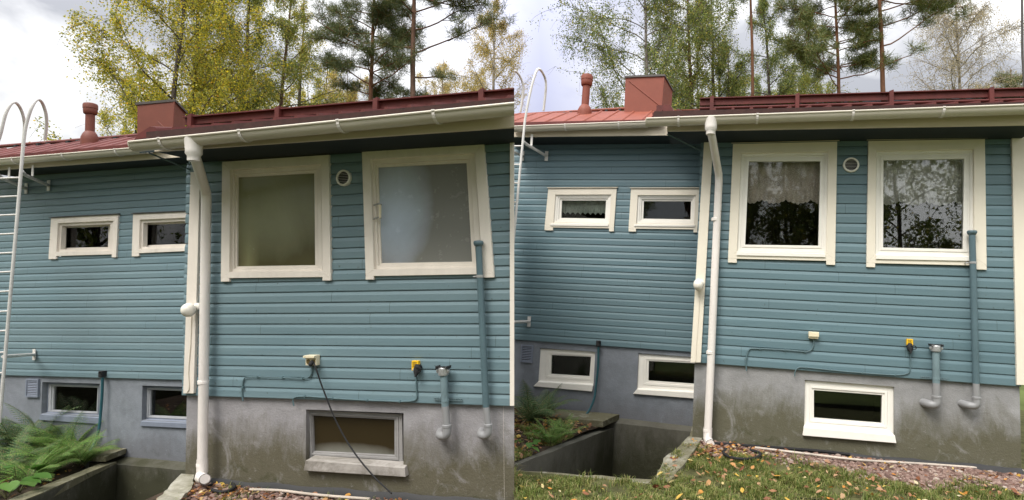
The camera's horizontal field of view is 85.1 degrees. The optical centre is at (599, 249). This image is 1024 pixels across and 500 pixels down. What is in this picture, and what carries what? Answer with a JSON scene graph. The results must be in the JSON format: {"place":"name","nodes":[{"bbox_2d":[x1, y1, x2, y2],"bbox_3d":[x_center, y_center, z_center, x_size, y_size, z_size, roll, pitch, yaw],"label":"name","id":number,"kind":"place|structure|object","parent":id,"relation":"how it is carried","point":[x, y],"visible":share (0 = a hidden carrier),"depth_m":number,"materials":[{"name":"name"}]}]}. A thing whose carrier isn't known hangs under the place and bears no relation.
{"place":"outdoors","nodes":[
{"label":"outdoors","id":0,"kind":"place"},
{"bbox_2d":[0,450,85,499],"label":"planting bed","id":1,"kind":"object","parent":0,"point":[66,467],"visible":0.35,"depth_m":7.80,"materials":[{"name":"green plant"}]},
{"bbox_2d":[0,450,30,461],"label":"broad leaf herb","id":2,"kind":"object","parent":1,"relation":"on","point":[12,456],"visible":0.1,"depth_m":7.96,"materials":[{"name":"plant"}]},
{"bbox_2d":[0,476,40,498],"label":"broad leaf herb","id":3,"kind":"object","parent":1,"relation":"on","point":[7,486],"visible":1,"depth_m":6.74,"materials":[{"name":"plant"}]},
{"bbox_2d":[0,464,51,492],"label":"broad leaf herb","id":4,"kind":"object","parent":1,"relation":"on","point":[39,475],"visible":0.78,"depth_m":7.04,"materials":[{"name":"green plant"}]},
{"bbox_2d":[0,423,68,475],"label":"fern","id":5,"kind":"object","parent":1,"relation":"on","point":[24,459],"visible":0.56,"depth_m":7.87,"materials":[{"name":"green plant"}]},
{"bbox_2d":[0,416,69,454],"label":"fern","id":6,"kind":"object","parent":1,"relation":"on","point":[3,432],"visible":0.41,"depth_m":8.75,"materials":[{"name":"green plant"}]},
{"bbox_2d":[0,402,80,450],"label":"fern","id":7,"kind":"object","parent":1,"relation":"on","point":[21,422],"visible":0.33,"depth_m":8.88,"materials":[{"name":"green plant"}]},
{"bbox_2d":[0,444,81,482],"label":"fern","id":8,"kind":"object","parent":1,"relation":"on","point":[20,472],"visible":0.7,"depth_m":7.48,"materials":[{"name":"green plant"}]},
{"bbox_2d":[2,460,83,496],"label":"fallen leaves","id":9,"kind":"object","parent":1,"relation":"on","point":[69,470],"visible":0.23,"depth_m":7.69,"materials":[{"name":"plant"}]},
{"bbox_2d":[9,411,97,449],"bbox_3d":[-8.467,2.901,8.666,1.275,0.753,1.234,4,-7,-40],"label":"fern","id":10,"kind":"object","parent":1,"relation":"on","point":[43,440],"visible":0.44,"depth_m":8.64,"materials":[{"name":"green plant"}]},
{"bbox_2d":[2,428,107,472],"bbox_3d":[-7.967,2.897,8.008,1.245,0.688,1.165,-2,-3,12],"label":"fern","id":11,"kind":"object","parent":1,"relation":"on","point":[49,450],"visible":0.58,"depth_m":7.97,"materials":[{"name":"green plant"}]},
{"bbox_2d":[43,429,120,465],"bbox_3d":[-7.740,2.982,8.316,0.981,0.506,0.815,2,-5,-23],"label":"fern","id":12,"kind":"object","parent":1,"relation":"on","point":[87,454],"visible":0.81,"depth_m":8.26,"materials":[{"name":"green plant"}]},
{"bbox_2d":[146,480,392,499],"bbox_3d":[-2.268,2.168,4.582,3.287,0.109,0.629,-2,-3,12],"label":"gravel","id":13,"kind":"structure","parent":0,"point":[253,496],"depth_m":4.88,"materials":[{"name":"grey gravel"}]},
{"bbox_2d":[208,481,235,493],"bbox_3d":[-3.468,2.168,5.048,0.383,0.034,0.190,-5,-7,46],"label":"drain hose","id":14,"kind":"object","parent":13,"relation":"on","point":[223,491],"visible":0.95,"depth_m":4.94,"materials":[{"name":"plastic"}]},
{"bbox_2d":[185,483,375,499],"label":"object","id":15,"kind":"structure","parent":13,"relation":"on","point":[223,498],"depth_m":4.88,"materials":[{"name":"plant"}]},
{"bbox_2d":[182,481,401,499],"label":"fallen leaves","id":16,"kind":"object","parent":13,"relation":"on","point":[243,492],"visible":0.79,"depth_m":4.91,"materials":[{"name":"brown plant"}]},
{"bbox_2d":[249,488,370,499],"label":"conduit","id":17,"kind":"object","parent":13,"relation":"on","point":[314,494],"visible":1,"depth_m":4.83,"materials":[{"name":"plastic"}]},
{"bbox_2d":[209,478,488,499],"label":"drain membrane","id":18,"kind":"object","parent":13,"relation":"on","point":[356,493],"visible":0.61,"depth_m":4.86,"materials":[{"name":"white plastic"}]},
{"bbox_2d":[0,0,1023,256],"label":"sky","id":19,"kind":"structure","parent":0,"point":[33,66],"materials":[{"name":"white"}]},
{"bbox_2d":[514,408,598,480],"bbox_3d":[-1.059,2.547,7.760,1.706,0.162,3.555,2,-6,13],"label":"planting bed","id":20,"kind":"object","parent":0,"point":[543,448],"visible":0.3,"depth_m":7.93,"materials":[{"name":"green plant"}]},
{"bbox_2d":[515,437,538,451],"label":"broad leaf herb","id":21,"kind":"object","parent":20,"relation":"on","point":[529,445],"visible":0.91,"depth_m":6.44,"materials":[{"name":"plant"}]},
{"bbox_2d":[526,429,548,444],"bbox_3d":[-0.782,2.380,6.991,0.261,0.178,0.316,4,-6,-35],"label":"broad leaf herb","id":22,"kind":"object","parent":20,"relation":"on","point":[536,440],"visible":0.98,"depth_m":6.96,"materials":[{"name":"plant"}]},
{"bbox_2d":[514,380,566,424],"bbox_3d":[-0.989,2.227,8.119,0.995,0.720,1.168,4,-7,-41],"label":"fern","id":23,"kind":"object","parent":20,"relation":"on","point":[530,411],"visible":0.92,"depth_m":8.09,"materials":[{"name":"green plant"}]},
{"bbox_2d":[514,384,582,418],"bbox_3d":[-0.923,2.366,8.656,1.025,0.575,0.835,-5,-7,44],"label":"fern","id":24,"kind":"object","parent":20,"relation":"on","point":[541,395],"visible":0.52,"depth_m":8.62,"materials":[{"name":"plant"}]},
{"bbox_2d":[523,417,576,444],"bbox_3d":[-0.652,2.324,7.040,0.675,0.346,0.649,3,-6,-28],"label":"fern","id":25,"kind":"object","parent":20,"relation":"on","point":[550,438],"visible":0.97,"depth_m":7.02,"materials":[{"name":"plant"}]},
{"bbox_2d":[514,407,591,459],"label":"fallen leaves","id":26,"kind":"object","parent":20,"relation":"on","point":[525,424],"visible":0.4,"depth_m":8.02,"materials":[{"name":"plant"}]},
{"bbox_2d":[538,413,589,435],"bbox_3d":[-0.538,2.433,7.600,0.619,0.291,0.649,-4,-6,37],"label":"fern","id":27,"kind":"object","parent":20,"relation":"on","point":[565,427],"visible":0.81,"depth_m":7.62,"materials":[{"name":"plant"}]},
{"bbox_2d":[513,442,1023,499],"bbox_3d":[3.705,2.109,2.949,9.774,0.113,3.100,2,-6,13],"label":"lawn","id":28,"kind":"structure","parent":0,"point":[615,489],"depth_m":4.78,"materials":[{"name":"plant"}]},
{"bbox_2d":[517,441,1023,499],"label":"fallen leaves","id":29,"kind":"object","parent":28,"relation":"on","point":[787,473],"visible":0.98,"depth_m":5.11,"materials":[{"name":"brown plant"}]},
{"bbox_2d":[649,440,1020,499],"bbox_3d":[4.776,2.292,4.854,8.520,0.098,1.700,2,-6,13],"label":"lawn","id":30,"kind":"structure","parent":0,"point":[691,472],"depth_m":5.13,"materials":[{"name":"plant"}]},
{"bbox_2d":[718,441,1023,474],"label":"drain membrane","id":31,"kind":"object","parent":30,"relation":"on","point":[998,469],"visible":0.31,"depth_m":5.84,"materials":[{"name":"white plastic"}]},
{"bbox_2d":[698,440,1023,493],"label":"gravel","id":32,"kind":"structure","parent":0,"point":[939,472],"depth_m":5.60,"materials":[{"name":"grey gravel"}]},
{"bbox_2d":[687,438,783,462],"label":"fallen leaves","id":33,"kind":"object","parent":32,"relation":"on","point":[715,447],"visible":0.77,"depth_m":6.00,"materials":[{"name":"plant"}]},
{"bbox_2d":[722,447,761,459],"bbox_3d":[1.510,2.166,5.843,0.416,0.028,0.455,2,-6,13],"label":"drain hose","id":34,"kind":"object","parent":32,"relation":"on","point":[739,458],"visible":1,"depth_m":5.72,"materials":[{"name":"plastic"}]},
{"bbox_2d":[714,442,849,455],"bbox_3d":[2.011,2.215,6.151,1.485,0.108,0.080,-1,-5,7],"label":"drain hose","id":35,"kind":"object","parent":32,"relation":"on","point":[801,449],"visible":0.96,"depth_m":6.14,"materials":[{"name":"white plastic"}]},
{"bbox_2d":[755,446,1023,471],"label":"conduit","id":36,"kind":"object","parent":32,"relation":"on","point":[854,459],"visible":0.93,"depth_m":5.83,"materials":[{"name":"white plastic"}]},
{"bbox_2d":[1020,410,1023,469],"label":"lawn","id":37,"kind":"structure","parent":0,"point":[1022,434],"depth_m":7.66,"materials":[{"name":"plant"}]},
{"bbox_2d":[1020,385,1023,409],"bbox_3d":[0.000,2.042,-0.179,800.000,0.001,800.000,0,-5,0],"label":"ground","id":38,"kind":"structure","parent":0,"point":[1022,397],"depth_m":11.39,"materials":[{"name":"plant"}]},
{"bbox_2d":[95,73,164,135],"bbox_3d":[-20.840,-2.066,23.889,4.500,12.386,5.723,0,-5,0],"label":"birch tree","id":39,"kind":"object","parent":38,"relation":"on","point":[123,132],"visible":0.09,"depth_m":23.71,"materials":[{"name":"yellow plant"}]},
{"bbox_2d":[30,0,292,140],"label":"birch tree","id":40,"kind":"object","parent":38,"relation":"on","point":[205,93],"visible":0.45,"depth_m":15.97,"materials":[{"name":"yellow plant"}]},
{"bbox_2d":[169,44,258,113],"bbox_3d":[-17.997,-3.004,25.401,4.372,14.516,5.560,3,-6,-31],"label":"birch tree","id":41,"kind":"object","parent":38,"relation":"on","point":[200,78],"visible":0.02,"depth_m":25.30,"materials":[{"name":"yellow plant"}]},
{"bbox_2d":[160,0,313,112],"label":"birch tree","id":42,"kind":"object","parent":38,"relation":"on","point":[295,63],"visible":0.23,"depth_m":20.18,"materials":[{"name":"yellow plant"}]},
{"bbox_2d":[224,72,277,110],"bbox_3d":[-19.133,-2.832,30.107,6.332,15.011,4.971,0,-5,0],"label":"birch tree","id":43,"kind":"object","parent":38,"relation":"on","point":[266,93],"depth_m":30.91,"materials":[{"name":"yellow plant"}]},
{"bbox_2d":[229,0,352,118],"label":"birch tree","id":44,"kind":"object","parent":38,"relation":"on","point":[303,19],"visible":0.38,"depth_m":21.84,"materials":[{"name":"green plant"}]},
{"bbox_2d":[250,0,357,108],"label":"birch tree","id":45,"kind":"object","parent":38,"relation":"on","point":[286,102],"visible":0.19,"depth_m":23.87,"materials":[{"name":"green plant"}]},
{"bbox_2d":[289,84,321,104],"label":"birch tree","id":46,"kind":"object","parent":38,"relation":"on","point":[303,98],"visible":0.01,"depth_m":31.38,"materials":[{"name":"yellow plant"}]},
{"bbox_2d":[283,61,346,105],"bbox_3d":[-13.902,-2.617,27.244,5.366,14.076,4.838,0,-5,0],"label":"birch tree","id":47,"kind":"object","parent":38,"relation":"on","point":[320,79],"visible":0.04,"depth_m":27.59,"materials":[{"name":"green plant"}]},
{"bbox_2d":[313,71,393,102],"bbox_3d":[-12.654,-2.405,26.734,5.746,13.561,5.104,0,-5,0],"label":"birch tree","id":48,"kind":"object","parent":38,"relation":"on","point":[353,98],"visible":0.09,"depth_m":26.69,"materials":[{"name":"green plant"}]},
{"bbox_2d":[296,0,431,100],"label":"pine tree","id":49,"kind":"object","parent":38,"relation":"on","point":[380,15],"visible":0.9,"depth_m":18.50,"materials":[{"name":"green plant"}]},
{"bbox_2d":[370,0,516,96],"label":"pine tree","id":50,"kind":"object","parent":38,"relation":"on","point":[457,5],"visible":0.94,"depth_m":18.09,"materials":[{"name":"green plant"}]},
{"bbox_2d":[415,59,476,94],"bbox_3d":[-7.806,-2.693,26.868,4.531,14.156,4.266,3,-6,-32],"label":"birch tree","id":51,"kind":"object","parent":38,"relation":"on","point":[444,89],"visible":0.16,"depth_m":27.46,"materials":[{"name":"yellow plant"}]},
{"bbox_2d":[460,67,490,91],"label":"birch tree","id":52,"kind":"object","parent":38,"relation":"on","point":[476,78],"visible":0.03,"depth_m":31.70,"materials":[{"name":"yellow plant"}]},
{"bbox_2d":[440,0,536,112],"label":"birch tree","id":53,"kind":"object","parent":38,"relation":"on","point":[487,51],"visible":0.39,"depth_m":23.70,"materials":[{"name":"green plant"}]},
{"bbox_2d":[590,81,624,108],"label":"birch tree","id":54,"kind":"object","parent":38,"relation":"on","point":[603,88],"visible":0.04,"depth_m":25.14,"materials":[{"name":"green plant"}]},
{"bbox_2d":[526,0,752,109],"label":"birch tree","id":55,"kind":"object","parent":38,"relation":"on","point":[651,55],"visible":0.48,"depth_m":18.30,"materials":[{"name":"green plant"}]},
{"bbox_2d":[640,0,731,108],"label":"birch tree","id":56,"kind":"object","parent":38,"relation":"on","point":[697,71],"visible":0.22,"depth_m":19.55,"materials":[{"name":"green plant"}]},
{"bbox_2d":[682,68,715,106],"bbox_3d":[5.896,-2.889,30.904,5.756,15.246,4.974,5,-7,-42],"label":"birch tree","id":57,"kind":"object","parent":38,"relation":"on","point":[703,87],"visible":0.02,"depth_m":31.51,"materials":[{"name":"green plant"}]},
{"bbox_2d":[673,0,763,107],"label":"birch tree","id":58,"kind":"object","parent":38,"relation":"on","point":[732,83],"visible":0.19,"depth_m":21.14,"materials":[{"name":"green plant"}]},
{"bbox_2d":[729,70,750,94],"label":"birch tree","id":59,"kind":"object","parent":38,"relation":"on","point":[744,83],"visible":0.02,"depth_m":27.20,"materials":[{"name":"green plant"}]},
{"bbox_2d":[723,0,761,104],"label":"pine tree","id":60,"kind":"object","parent":38,"relation":"on","point":[752,58],"visible":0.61,"depth_m":19.59,"materials":[{"name":"red plant"}]},
{"bbox_2d":[742,70,776,95],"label":"birch tree","id":61,"kind":"object","parent":38,"relation":"on","point":[756,83],"visible":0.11,"depth_m":30.19,"materials":[{"name":"green plant"}]},
{"bbox_2d":[734,0,811,104],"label":"birch tree","id":62,"kind":"object","parent":38,"relation":"on","point":[774,59],"visible":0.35,"depth_m":22.78,"materials":[{"name":"green plant"}]},
{"bbox_2d":[781,72,813,103],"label":"birch tree","id":63,"kind":"object","parent":38,"relation":"on","point":[793,79],"visible":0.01,"depth_m":28.71,"materials":[{"name":"green plant"}]},
{"bbox_2d":[765,35,848,103],"bbox_3d":[10.091,-2.928,25.658,5.312,14.411,4.451,0,-5,0],"label":"birch tree","id":64,"kind":"object","parent":38,"relation":"on","point":[809,88],"visible":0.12,"depth_m":25.45,"materials":[{"name":"green plant"}]},
{"bbox_2d":[813,78,858,93],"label":"birch tree","id":65,"kind":"object","parent":38,"relation":"on","point":[828,85],"visible":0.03,"depth_m":31.47,"materials":[{"name":"green plant"}]},
{"bbox_2d":[769,0,931,92],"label":"pine tree","id":66,"kind":"object","parent":38,"relation":"on","point":[816,49],"visible":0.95,"depth_m":18.42,"materials":[{"name":"green plant"}]},
{"bbox_2d":[842,0,975,91],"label":"pine tree","id":67,"kind":"object","parent":38,"relation":"on","point":[922,7],"visible":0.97,"depth_m":18.17,"materials":[{"name":"green plant"}]},
{"bbox_2d":[891,0,1023,99],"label":"birch tree","id":68,"kind":"object","parent":38,"relation":"on","point":[956,29],"visible":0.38,"depth_m":22.25,"materials":[{"name":"green plant"}]},
{"bbox_2d":[987,69,1022,97],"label":"pine tree","id":69,"kind":"object","parent":38,"relation":"on","point":[1006,79],"visible":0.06,"depth_m":24.66,"materials":[{"name":"green plant"}]},
{"bbox_2d":[1021,0,1023,86],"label":"mast","id":70,"kind":"object","parent":38,"relation":"on","point":[1022,40],"visible":1,"depth_m":13.98,"materials":[{"name":"metal"}]},
{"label":"pit floor","id":71,"kind":"structure","parent":0,"visible":0},
{"bbox_2d":[9,446,193,499],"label":"cellar stairwell","id":72,"kind":"object","parent":71,"relation":"on","point":[111,474],"visible":0.69,"depth_m":8.22,"materials":[{"name":"concrete"}]},
{"bbox_2d":[0,88,513,499],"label":"wooden house","id":73,"kind":"structure","parent":71,"relation":"on","point":[339,238],"depth_m":5.08,"materials":[{"name":"blue wood"}]},
{"bbox_2d":[0,98,49,422],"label":"roof ladder","id":74,"kind":"object","parent":73,"relation":"attached to","point":[20,186],"visible":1,"depth_m":8.21,"materials":[{"name":"white metal"}]},
{"bbox_2d":[39,382,99,423],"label":"cellar window","id":75,"kind":"structure","parent":73,"relation":"in","point":[59,395],"depth_m":9.05,"materials":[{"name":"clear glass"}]},
{"bbox_2d":[49,213,120,258],"bbox_3d":[-8.366,-0.206,9.334,1.467,0.720,0.768,-2,-3,12],"label":"window","id":76,"kind":"structure","parent":73,"relation":"in","point":[84,235],"depth_m":9.09,"materials":[{"name":"beige paint"}]},
{"bbox_2d":[90,370,106,450],"bbox_3d":[-7.908,2.530,8.626,0.091,1.239,0.241,0,-5,-3],"label":"hose","id":77,"kind":"object","parent":73,"relation":"hanging from","point":[103,374],"visible":0.85,"depth_m":8.70,"materials":[{"name":"black plastic"}]},
{"bbox_2d":[131,210,186,256],"bbox_3d":[-6.731,-0.255,8.980,1.365,0.709,0.768,-2,-3,12],"label":"window","id":78,"kind":"structure","parent":73,"relation":"in","point":[153,232],"depth_m":8.75,"materials":[{"name":"beige paint"}]},
{"bbox_2d":[140,386,186,427],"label":"cellar window","id":79,"kind":"structure","parent":73,"relation":"in","point":[164,403],"depth_m":8.66,"materials":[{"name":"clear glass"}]},
{"bbox_2d":[148,152,189,169],"bbox_3d":[-4.078,-0.836,5.231,0.016,0.087,0.407,-1,-5,16],"label":"stay wire","id":80,"kind":"object","parent":73,"relation":"attached to","point":[168,161],"visible":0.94,"depth_m":5.20,"materials":[{"name":"metal"}]},
{"bbox_2d":[180,303,198,391],"bbox_3d":[-3.892,0.927,5.187,0.155,0.852,0.147,-2,-3,12],"label":"wall lamp","id":81,"kind":"object","parent":73,"relation":"attached to","point":[188,309],"visible":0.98,"depth_m":5.19,"materials":[{"name":"white paint"}]},
{"bbox_2d":[241,365,312,400],"bbox_3d":[-2.979,1.230,5.067,0.769,0.341,0.022,-2,-3,12],"label":"wall cable","id":82,"kind":"object","parent":73,"relation":"attached to","point":[281,377],"depth_m":5.09,"materials":[{"name":"plastic"}]},
{"bbox_2d":[218,153,365,281],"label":"window","id":83,"kind":"structure","parent":73,"relation":"in","point":[276,220],"depth_m":5.20,"materials":[{"name":"beige paint"}]},
{"bbox_2d":[303,354,319,365],"bbox_3d":[-2.606,0.995,4.952,0.113,0.092,0.106,-2,-3,12],"label":"socket box","id":84,"kind":"object","parent":73,"relation":"attached to","point":[311,359],"visible":0.99,"depth_m":4.95,"materials":[{"name":"beige plastic"}]},
{"bbox_2d":[313,363,391,493],"bbox_3d":[-2.099,1.486,4.692,0.986,0.988,0.090,-2,-6,25],"label":"extension cord","id":85,"kind":"object","parent":84,"relation":"hanging from","point":[369,471],"visible":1,"depth_m":4.78,"materials":[{"name":"black rubber"}]},
{"bbox_2d":[292,377,417,405],"bbox_3d":[-2.193,1.258,4.893,1.264,0.297,0.022,-2,-3,12],"label":"wall cable","id":86,"kind":"object","parent":73,"relation":"attached to","point":[366,400],"depth_m":4.86,"materials":[{"name":"plastic"}]},
{"bbox_2d":[304,410,408,476],"bbox_3d":[-2.191,1.725,4.957,1.090,0.525,0.170,-1,-5,12],"label":"cellar window","id":87,"kind":"structure","parent":73,"relation":"in","point":[376,438],"depth_m":4.96,"materials":[{"name":"white wood"}]},
{"bbox_2d":[412,360,421,376],"bbox_3d":[-1.575,1.025,4.747,0.112,0.135,0.083,-2,-3,12],"label":"motor heater box","id":88,"kind":"object","parent":73,"relation":"attached to","point":[416,367],"visible":1,"depth_m":4.73,"materials":[{"name":"yellow plastic"}]},
{"bbox_2d":[362,144,494,279],"bbox_3d":[-1.514,-0.327,4.855,1.276,1.170,0.148,-1,-5,12],"label":"window","id":89,"kind":"structure","parent":73,"relation":"in","point":[425,209],"depth_m":4.87,"materials":[{"name":"beige paint"}]},
{"bbox_2d":[434,365,461,439],"bbox_3d":[-1.325,1.293,4.670,0.264,0.626,0.179,-4,-6,36],"label":"standpipe","id":90,"kind":"object","parent":73,"relation":"attached to","point":[444,432],"visible":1,"depth_m":4.62,"materials":[{"name":"grey plastic"}]},
{"bbox_2d":[473,240,492,439],"bbox_3d":[-0.981,0.745,4.638,0.178,1.656,0.168,-2,-3,12],"label":"standpipe","id":91,"kind":"object","parent":73,"relation":"attached to","point":[485,433],"visible":1,"depth_m":4.57,"materials":[{"name":"blue plastic"}]},
{"bbox_2d":[514,409,702,484],"bbox_3d":[-0.141,3.311,6.965,2.793,2.242,4.536,2,-6,13],"label":"cellar stairwell","id":92,"kind":"object","parent":71,"relation":"on","point":[612,445],"visible":0.48,"depth_m":8.80,"materials":[{"name":"concrete"}]},
{"bbox_2d":[514,73,1023,467],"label":"wooden house","id":93,"kind":"structure","parent":71,"relation":"on","point":[842,224],"depth_m":6.43,"materials":[{"name":"blue wood"}]},
{"bbox_2d":[514,68,547,326],"bbox_3d":[-1.310,-0.904,9.558,0.583,4.447,0.863,2,-6,13],"label":"roof ladder","id":94,"kind":"object","parent":93,"relation":"attached to","point":[521,155],"visible":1,"depth_m":9.34,"materials":[{"name":"white metal"}]},
{"bbox_2d":[534,348,594,390],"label":"cellar window","id":95,"kind":"structure","parent":93,"relation":"in","point":[572,369],"depth_m":9.65,"materials":[{"name":"white paint"}]},
{"bbox_2d":[545,187,617,231],"bbox_3d":[-0.263,-0.694,10.110,1.303,0.808,0.768,2,-6,13],"label":"window","id":96,"kind":"structure","parent":93,"relation":"in","point":[567,207],"depth_m":9.85,"materials":[{"name":"beige paint"}]},
{"bbox_2d":[586,340,600,413],"bbox_3d":[-0.110,2.156,9.249,0.118,1.247,0.366,-5,-7,43],"label":"hose","id":97,"kind":"object","parent":93,"relation":"hanging from","point":[598,343],"visible":0.94,"depth_m":9.32,"materials":[{"name":"black plastic"}]},
{"bbox_2d":[629,187,698,232],"bbox_3d":[1.181,-0.656,9.783,1.232,0.795,0.768,2,-6,13],"label":"window","id":98,"kind":"structure","parent":93,"relation":"in","point":[649,208],"depth_m":9.52,"materials":[{"name":"beige paint"}]},
{"bbox_2d":[633,353,694,397],"bbox_3d":[1.227,2.133,9.574,1.133,0.692,0.945,2,-6,13],"label":"cellar window","id":99,"kind":"structure","parent":93,"relation":"in","point":[658,375],"depth_m":9.28,"materials":[{"name":"white paint"}]},
{"bbox_2d":[667,134,701,151],"bbox_3d":[1.036,-1.297,6.677,0.570,0.153,0.015,3,-6,-32],"label":"stay wire","id":100,"kind":"object","parent":93,"relation":"attached to","point":[684,142],"visible":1,"depth_m":6.66,"materials":[{"name":"metal"}]},
{"bbox_2d":[693,279,703,360],"bbox_3d":[1.146,0.824,6.482,0.122,0.968,0.151,2,-6,13],"label":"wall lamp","id":101,"kind":"object","parent":93,"relation":"attached to","point":[698,284],"visible":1,"depth_m":6.49,"materials":[{"name":"white paint"}]},
{"bbox_2d":[745,339,813,370],"bbox_3d":[2.064,1.210,6.328,0.755,0.416,0.024,2,-6,13],"label":"wall cable","id":102,"kind":"object","parent":93,"relation":"attached to","point":[805,351],"depth_m":6.34,"materials":[{"name":"plastic"}]},
{"bbox_2d":[728,140,838,264],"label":"window","id":103,"kind":"structure","parent":93,"relation":"in","point":[783,201],"depth_m":6.64,"materials":[{"name":"beige paint"}]},
{"bbox_2d":[808,331,818,338],"bbox_3d":[2.427,0.969,6.253,0.111,0.078,0.065,2,-6,13],"label":"socket box","id":104,"kind":"object","parent":93,"relation":"attached to","point":[813,335],"visible":1,"depth_m":6.23,"materials":[{"name":"beige plastic"}]},
{"bbox_2d":[802,380,895,442],"bbox_3d":[2.870,1.838,6.560,0.975,0.631,0.945,2,-6,13],"label":"cellar window","id":105,"kind":"structure","parent":93,"relation":"in","point":[852,411],"depth_m":6.23,"materials":[{"name":"white paint"}]},
{"bbox_2d":[794,353,910,376],"bbox_3d":[2.813,1.283,6.151,1.230,0.296,0.023,-1,-5,12],"label":"wall cable","id":106,"kind":"object","parent":93,"relation":"attached to","point":[859,372],"depth_m":6.12,"materials":[{"name":"plastic"}]},
{"bbox_2d":[906,339,916,352],"bbox_3d":[3.406,1.054,6.026,0.090,0.156,0.083,2,-6,13],"label":"motor heater box","id":107,"kind":"object","parent":93,"relation":"attached to","point":[909,345],"visible":1,"depth_m":6.01,"materials":[{"name":"yellow plastic"}]},
{"bbox_2d":[866,138,986,269],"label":"window","id":108,"kind":"structure","parent":93,"relation":"in","point":[924,197],"depth_m":6.30,"materials":[{"name":"beige paint"}]},
{"bbox_2d":[919,343,947,408],"bbox_3d":[3.591,1.358,5.941,0.282,0.690,0.152,-3,-6,31],"label":"standpipe","id":109,"kind":"object","parent":93,"relation":"attached to","point":[935,401],"visible":1,"depth_m":5.89,"materials":[{"name":"grey plastic"}]},
{"bbox_2d":[957,230,980,409],"bbox_3d":[3.975,0.737,5.941,0.188,1.913,0.177,2,-6,13],"label":"standpipe","id":110,"kind":"object","parent":93,"relation":"attached to","point":[975,403],"visible":1,"depth_m":5.87,"materials":[{"name":"blue plastic"}]}
]}

